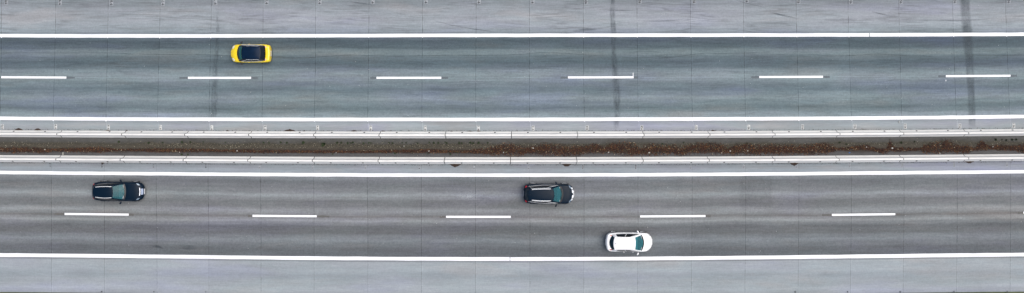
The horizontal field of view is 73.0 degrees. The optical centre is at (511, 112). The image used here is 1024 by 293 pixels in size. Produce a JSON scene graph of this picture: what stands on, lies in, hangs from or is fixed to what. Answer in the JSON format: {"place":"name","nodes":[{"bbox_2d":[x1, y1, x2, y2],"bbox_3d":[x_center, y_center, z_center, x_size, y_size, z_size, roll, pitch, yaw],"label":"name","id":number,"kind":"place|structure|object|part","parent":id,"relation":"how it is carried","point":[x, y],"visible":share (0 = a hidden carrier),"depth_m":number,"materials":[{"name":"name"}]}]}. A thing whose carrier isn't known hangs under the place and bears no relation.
{"place":"outdoors","nodes":[
{"label":"outdoors","id":0,"kind":"place"},
{"bbox_2d":[0,35,1023,117],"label":"carriageway","id":1,"kind":"structure","parent":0,"point":[140,77],"depth_m":65.00,"materials":[{"name":"grey asphalt"}]},
{"bbox_2d":[1,76,74,78],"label":"lane marking","id":2,"kind":"object","parent":1,"relation":"on","point":[62,77],"visible":1,"depth_m":64.99,"materials":[{"name":"white paint"}]},
{"bbox_2d":[179,77,257,78],"bbox_3d":[-27.552,-3.219,64.994,7.338,0.004,0.254,0,90,0],"label":"lane marking","id":3,"kind":"object","parent":1,"relation":"on","point":[218,77],"visible":1,"depth_m":64.99,"materials":[{"name":"white paint"}]},
{"bbox_2d":[231,41,271,64],"bbox_3d":[-24.274,-5.467,64.251,3.720,1.498,2.184,0,90,0],"label":"yellow hatchback","id":4,"kind":"object","parent":1,"relation":"on","point":[241,53],"visible":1,"depth_m":63.85,"materials":[{"name":"paint"}]},
{"bbox_3d":[-22.983,-5.467,63.837,0.393,0.394,1.227,0,90,0],"label":"rear window","id":5,"kind":"part","parent":4,"relation":"part of","materials":[{"name":"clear glass"}]},
{"bbox_2d":[370,77,447,78],"bbox_3d":[-9.657,-3.220,64.994,7.305,0.004,0.251,0,90,0],"label":"lane marking","id":6,"kind":"object","parent":1,"relation":"on","point":[408,77],"visible":1,"depth_m":64.99,"materials":[{"name":"white paint"}]},
{"bbox_2d":[0,115,1023,121],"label":"edge line","id":7,"kind":"object","parent":1,"relation":"on","point":[523,119],"visible":1,"depth_m":64.99,"materials":[{"name":"white paint"}]},
{"bbox_2d":[561,76,637,78],"bbox_3d":[8.174,-3.266,64.994,7.239,0.004,0.252,0,90,0],"label":"lane marking","id":8,"kind":"object","parent":1,"relation":"on","point":[567,77],"visible":1,"depth_m":64.99,"materials":[{"name":"white paint"}]},
{"bbox_2d":[751,76,829,78],"bbox_3d":[26.150,-3.298,64.994,7.371,0.004,0.261,0,90,0],"label":"lane marking","id":9,"kind":"object","parent":1,"relation":"on","point":[755,77],"visible":1,"depth_m":64.99,"materials":[{"name":"white paint"}]},
{"bbox_2d":[938,75,1016,77],"bbox_3d":[43.721,-3.395,64.994,7.396,0.004,0.234,0,90,0],"label":"lane marking","id":10,"kind":"object","parent":1,"relation":"on","point":[939,76],"visible":1,"depth_m":64.99,"materials":[{"name":"white paint"}]},
{"bbox_2d":[0,173,1023,256],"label":"carriageway","id":11,"kind":"structure","parent":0,"point":[400,216],"depth_m":65.00,"materials":[{"name":"grey asphalt"}]},
{"bbox_2d":[55,213,133,215],"bbox_3d":[-39.231,9.590,64.994,7.432,0.004,0.239,1,90,0],"label":"lane marking","id":12,"kind":"object","parent":11,"relation":"on","point":[118,214],"visible":1,"depth_m":64.99,"materials":[{"name":"white paint"}]},
{"bbox_2d":[92,179,145,203],"bbox_3d":[-36.634,7.355,64.264,4.760,1.471,2.290,1,90,0],"label":"black estate car","id":13,"kind":"object","parent":11,"relation":"on","point":[120,190],"visible":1,"depth_m":64.01,"materials":[{"name":"blue paint"}]},
{"bbox_2d":[248,215,328,217],"bbox_3d":[-20.974,9.756,64.994,7.630,0.004,0.236,0,90,0],"label":"lane marking","id":14,"kind":"object","parent":11,"relation":"on","point":[322,216],"visible":1,"depth_m":64.99,"materials":[{"name":"white paint"}]},
{"bbox_2d":[440,216,510,217],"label":"lane marking","id":15,"kind":"object","parent":11,"relation":"on","point":[475,216],"visible":1,"depth_m":64.99,"materials":[{"name":"white paint"}]},
{"bbox_2d":[0,253,1023,260],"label":"edge line","id":16,"kind":"object","parent":11,"relation":"on","point":[519,258],"visible":1,"depth_m":64.99,"materials":[{"name":"white paint"}]},
{"bbox_2d":[523,182,573,206],"bbox_3d":[3.424,7.570,64.150,4.740,1.700,2.330,0,90,0],"label":"black suv","id":17,"kind":"object","parent":11,"relation":"on","point":[556,193],"visible":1,"depth_m":63.72,"materials":[{"name":"blue paint"}]},
{"bbox_3d":[1.366,7.560,63.714,0.314,0.471,1.153,0,90,0],"label":"rear window","id":18,"kind":"part","parent":17,"relation":"part of","materials":[{"name":"black glass"}]},
{"bbox_3d":[3.419,6.846,63.709,1.520,0.504,0.231,0,90,0],"label":"side window","id":19,"kind":"part","parent":17,"relation":"part of","materials":[{"name":"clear glass"}]},
{"bbox_2d":[605,231,651,254],"bbox_3d":[10.882,12.075,64.252,4.400,1.495,2.280,0,90,0],"label":"white hatchback","id":20,"kind":"object","parent":11,"relation":"on","point":[637,241],"visible":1,"depth_m":63.88,"materials":[{"name":"paint"}]},
{"bbox_3d":[9.222,12.070,63.862,0.418,0.369,1.332,0,90,0],"label":"rear window","id":21,"kind":"part","parent":20,"relation":"part of","materials":[{"name":"black glass"}]},
{"bbox_2d":[640,215,710,216],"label":"lane marking","id":22,"kind":"object","parent":11,"relation":"on","point":[675,215],"visible":1,"depth_m":64.99,"materials":[{"name":"white paint"}]},
{"bbox_2d":[822,213,899,215],"bbox_3d":[32.776,9.614,64.994,7.362,0.004,0.245,-1,90,0],"label":"lane marking","id":23,"kind":"object","parent":11,"relation":"on","point":[868,214],"visible":1,"depth_m":64.99,"materials":[{"name":"white paint"}]},
{"bbox_2d":[0,256,1023,292],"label":"hard shoulder","id":24,"kind":"object","parent":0,"point":[828,275],"visible":1,"depth_m":65.00},
{"bbox_2d":[0,0,1023,34],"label":"hard shoulder","id":25,"kind":"object","parent":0,"point":[436,16],"visible":1,"depth_m":65.00},
{"bbox_2d":[0,32,1023,37],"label":"edge line","id":26,"kind":"object","parent":25,"relation":"on","point":[505,35],"visible":1,"depth_m":64.99,"materials":[{"name":"white paint"}]},
{"bbox_2d":[0,136,1023,157],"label":"median ground","id":27,"kind":"structure","parent":0,"point":[8,142],"depth_m":65.00,"materials":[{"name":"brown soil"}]},
{"bbox_2d":[0,138,1023,156],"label":"fallen leaves","id":28,"kind":"object","parent":27,"relation":"on","point":[704,148],"visible":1,"depth_m":64.95,"materials":[{"name":"brown plant"}]},
{"bbox_2d":[0,118,1023,131],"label":"strip","id":29,"kind":"object","parent":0,"point":[732,125],"visible":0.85,"depth_m":65.00,"materials":[{"name":"concrete"}]},
{"bbox_2d":[0,130,62,136],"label":"concrete barrier","id":30,"kind":"object","parent":29,"relation":"on","point":[28,133],"visible":1,"depth_m":64.67,"materials":[{"name":"concrete"}]},
{"bbox_2d":[57,131,125,137],"bbox_3d":[-39.182,2.048,64.588,6.000,0.824,0.644,0,90,0],"label":"concrete barrier","id":31,"kind":"object","parent":29,"relation":"on","point":[109,134],"visible":0.99,"depth_m":64.62,"materials":[{"name":"concrete"}]},
{"bbox_2d":[122,131,187,137],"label":"concrete barrier","id":32,"kind":"object","parent":29,"relation":"on","point":[154,134],"visible":0.98,"depth_m":64.75,"materials":[{"name":"concrete"}]},
{"bbox_2d":[185,131,251,137],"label":"concrete barrier","id":33,"kind":"object","parent":29,"relation":"on","point":[217,134],"visible":0.99,"depth_m":64.74,"materials":[{"name":"concrete"}]},
{"bbox_2d":[249,131,315,137],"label":"concrete barrier","id":34,"kind":"object","parent":29,"relation":"on","point":[281,134],"visible":0.99,"depth_m":64.67,"materials":[{"name":"concrete"}]},
{"bbox_2d":[314,131,380,137],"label":"concrete barrier","id":35,"kind":"object","parent":29,"relation":"on","point":[346,134],"visible":0.99,"depth_m":64.57,"materials":[{"name":"concrete"}]},
{"bbox_2d":[379,131,445,137],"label":"concrete barrier","id":36,"kind":"object","parent":29,"relation":"on","point":[388,134],"visible":1,"depth_m":64.58,"materials":[{"name":"concrete"}]},
{"bbox_2d":[445,131,511,137],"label":"concrete barrier","id":37,"kind":"object","parent":29,"relation":"on","point":[478,134],"visible":1,"depth_m":64.51,"materials":[{"name":"concrete"}]},
{"bbox_2d":[0,127,1018,165],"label":"loose soil","id":38,"kind":"structure","parent":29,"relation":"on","point":[500,130],"depth_m":64.97,"materials":[{"name":"brown soil"}]},
{"bbox_2d":[512,131,577,137],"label":"concrete barrier","id":39,"kind":"object","parent":29,"relation":"on","point":[548,134],"visible":1,"depth_m":64.57,"materials":[{"name":"concrete"}]},
{"bbox_2d":[577,131,643,137],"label":"concrete barrier","id":40,"kind":"object","parent":29,"relation":"on","point":[610,134],"visible":0.99,"depth_m":64.64,"materials":[{"name":"concrete"}]},
{"bbox_2d":[643,131,709,137],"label":"concrete barrier","id":41,"kind":"object","parent":29,"relation":"on","point":[676,134],"visible":0.99,"depth_m":64.74,"materials":[{"name":"concrete"}]},
{"bbox_2d":[708,131,774,137],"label":"concrete barrier","id":42,"kind":"object","parent":29,"relation":"on","point":[742,134],"visible":0.99,"depth_m":64.75,"materials":[{"name":"concrete"}]},
{"bbox_2d":[772,130,839,137],"bbox_3d":[27.438,2.042,64.588,6.000,0.824,0.644,0,90,0],"label":"concrete barrier","id":43,"kind":"object","parent":29,"relation":"on","point":[825,133],"visible":0.99,"depth_m":64.58,"materials":[{"name":"concrete"}]},
{"bbox_2d":[836,130,903,136],"bbox_3d":[33.400,2.006,64.588,5.906,0.824,0.644,0,90,0],"label":"concrete barrier","id":44,"kind":"object","parent":29,"relation":"on","point":[871,133],"visible":1,"depth_m":64.73,"materials":[{"name":"concrete"}]},
{"bbox_2d":[900,129,968,136],"bbox_3d":[39.369,1.961,64.588,6.011,0.824,0.644,0,90,0],"label":"concrete barrier","id":45,"kind":"object","parent":29,"relation":"on","point":[924,133],"visible":1,"depth_m":64.65,"materials":[{"name":"concrete"}]},
{"bbox_2d":[964,129,1023,135],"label":"concrete barrier","id":46,"kind":"object","parent":29,"relation":"on","point":[996,132],"visible":0.99,"depth_m":64.75,"materials":[{"name":"concrete"}]},
{"bbox_2d":[0,161,1023,173],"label":"strip","id":47,"kind":"object","parent":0,"point":[502,168],"visible":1,"depth_m":65.00,"materials":[{"name":"grey concrete"}]},
{"bbox_2d":[0,155,60,161],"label":"concrete barrier","id":48,"kind":"object","parent":47,"relation":"on","point":[27,158],"visible":0.98,"depth_m":64.62,"materials":[{"name":"concrete"}]},
{"bbox_2d":[56,155,124,162],"bbox_3d":[-39.299,4.390,64.588,5.952,0.824,0.644,0,90,0],"label":"concrete barrier","id":49,"kind":"object","parent":47,"relation":"on","point":[103,159],"visible":0.99,"depth_m":64.66,"materials":[{"name":"concrete"}]},
{"bbox_2d":[120,156,186,162],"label":"concrete barrier","id":50,"kind":"object","parent":47,"relation":"on","point":[152,159],"visible":1,"depth_m":64.75,"materials":[{"name":"concrete"}]},
{"bbox_2d":[183,156,250,162],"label":"concrete barrier","id":51,"kind":"object","parent":47,"relation":"on","point":[215,159],"visible":0.99,"depth_m":64.61,"materials":[{"name":"concrete"}]},
{"bbox_2d":[248,156,314,163],"bbox_3d":[-21.494,4.485,64.588,5.976,0.824,0.644,0,90,0],"label":"concrete barrier","id":52,"kind":"object","parent":47,"relation":"on","point":[298,160],"visible":0.98,"depth_m":64.67,"materials":[{"name":"concrete"}]},
{"bbox_2d":[313,157,379,163],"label":"concrete barrier","id":53,"kind":"object","parent":47,"relation":"on","point":[345,160],"visible":0.99,"depth_m":64.75,"materials":[{"name":"concrete"}]},
{"bbox_2d":[378,157,444,163],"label":"concrete barrier","id":54,"kind":"object","parent":47,"relation":"on","point":[410,160],"visible":0.98,"depth_m":64.74,"materials":[{"name":"concrete"}]},
{"bbox_2d":[444,157,510,163],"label":"concrete barrier","id":55,"kind":"object","parent":47,"relation":"on","point":[477,160],"visible":1,"depth_m":64.73,"materials":[{"name":"concrete"}]},
{"bbox_2d":[0,170,1023,176],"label":"edge line","id":56,"kind":"object","parent":47,"relation":"on","point":[513,174],"visible":1,"depth_m":64.99,"materials":[{"name":"white paint"}]},
{"bbox_2d":[511,157,576,163],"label":"concrete barrier","id":57,"kind":"object","parent":47,"relation":"on","point":[543,160],"visible":0.99,"depth_m":64.74,"materials":[{"name":"concrete"}]},
{"bbox_2d":[577,157,643,163],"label":"concrete barrier","id":58,"kind":"object","parent":47,"relation":"on","point":[610,160],"visible":0.99,"depth_m":64.75,"materials":[{"name":"concrete"}]},
{"bbox_2d":[642,156,709,163],"bbox_3d":[15.267,4.487,64.588,6.117,0.824,0.644,0,90,0],"label":"concrete barrier","id":59,"kind":"object","parent":47,"relation":"on","point":[658,160],"visible":1,"depth_m":64.68,"materials":[{"name":"concrete"}]},
{"bbox_2d":[707,156,774,162],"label":"concrete barrier","id":60,"kind":"object","parent":47,"relation":"on","point":[742,159],"visible":0.99,"depth_m":64.62,"materials":[{"name":"concrete"}]},
{"bbox_2d":[772,156,838,162],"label":"concrete barrier","id":61,"kind":"object","parent":47,"relation":"on","point":[802,159],"visible":0.99,"depth_m":64.74,"materials":[{"name":"concrete"}]},
{"bbox_2d":[836,155,903,161],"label":"concrete barrier","id":62,"kind":"object","parent":47,"relation":"on","point":[873,158],"visible":1,"depth_m":64.63,"materials":[{"name":"concrete"}]},
{"bbox_2d":[900,154,968,161],"bbox_3d":[39.364,4.312,64.588,6.021,0.824,0.644,-1,90,0],"label":"concrete barrier","id":63,"kind":"object","parent":47,"relation":"on","point":[924,158],"visible":0.99,"depth_m":64.72,"materials":[{"name":"concrete"}]},
{"bbox_2d":[964,154,1023,160],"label":"concrete barrier","id":64,"kind":"object","parent":47,"relation":"on","point":[996,157],"visible":0.99,"depth_m":64.73,"materials":[{"name":"concrete"}]},
{"bbox_2d":[0,292,1023,292],"bbox_3d":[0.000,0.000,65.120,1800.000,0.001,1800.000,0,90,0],"label":"ground","id":65,"kind":"structure","parent":0,"point":[932,292],"depth_m":65.12,"materials":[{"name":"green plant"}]}
]}

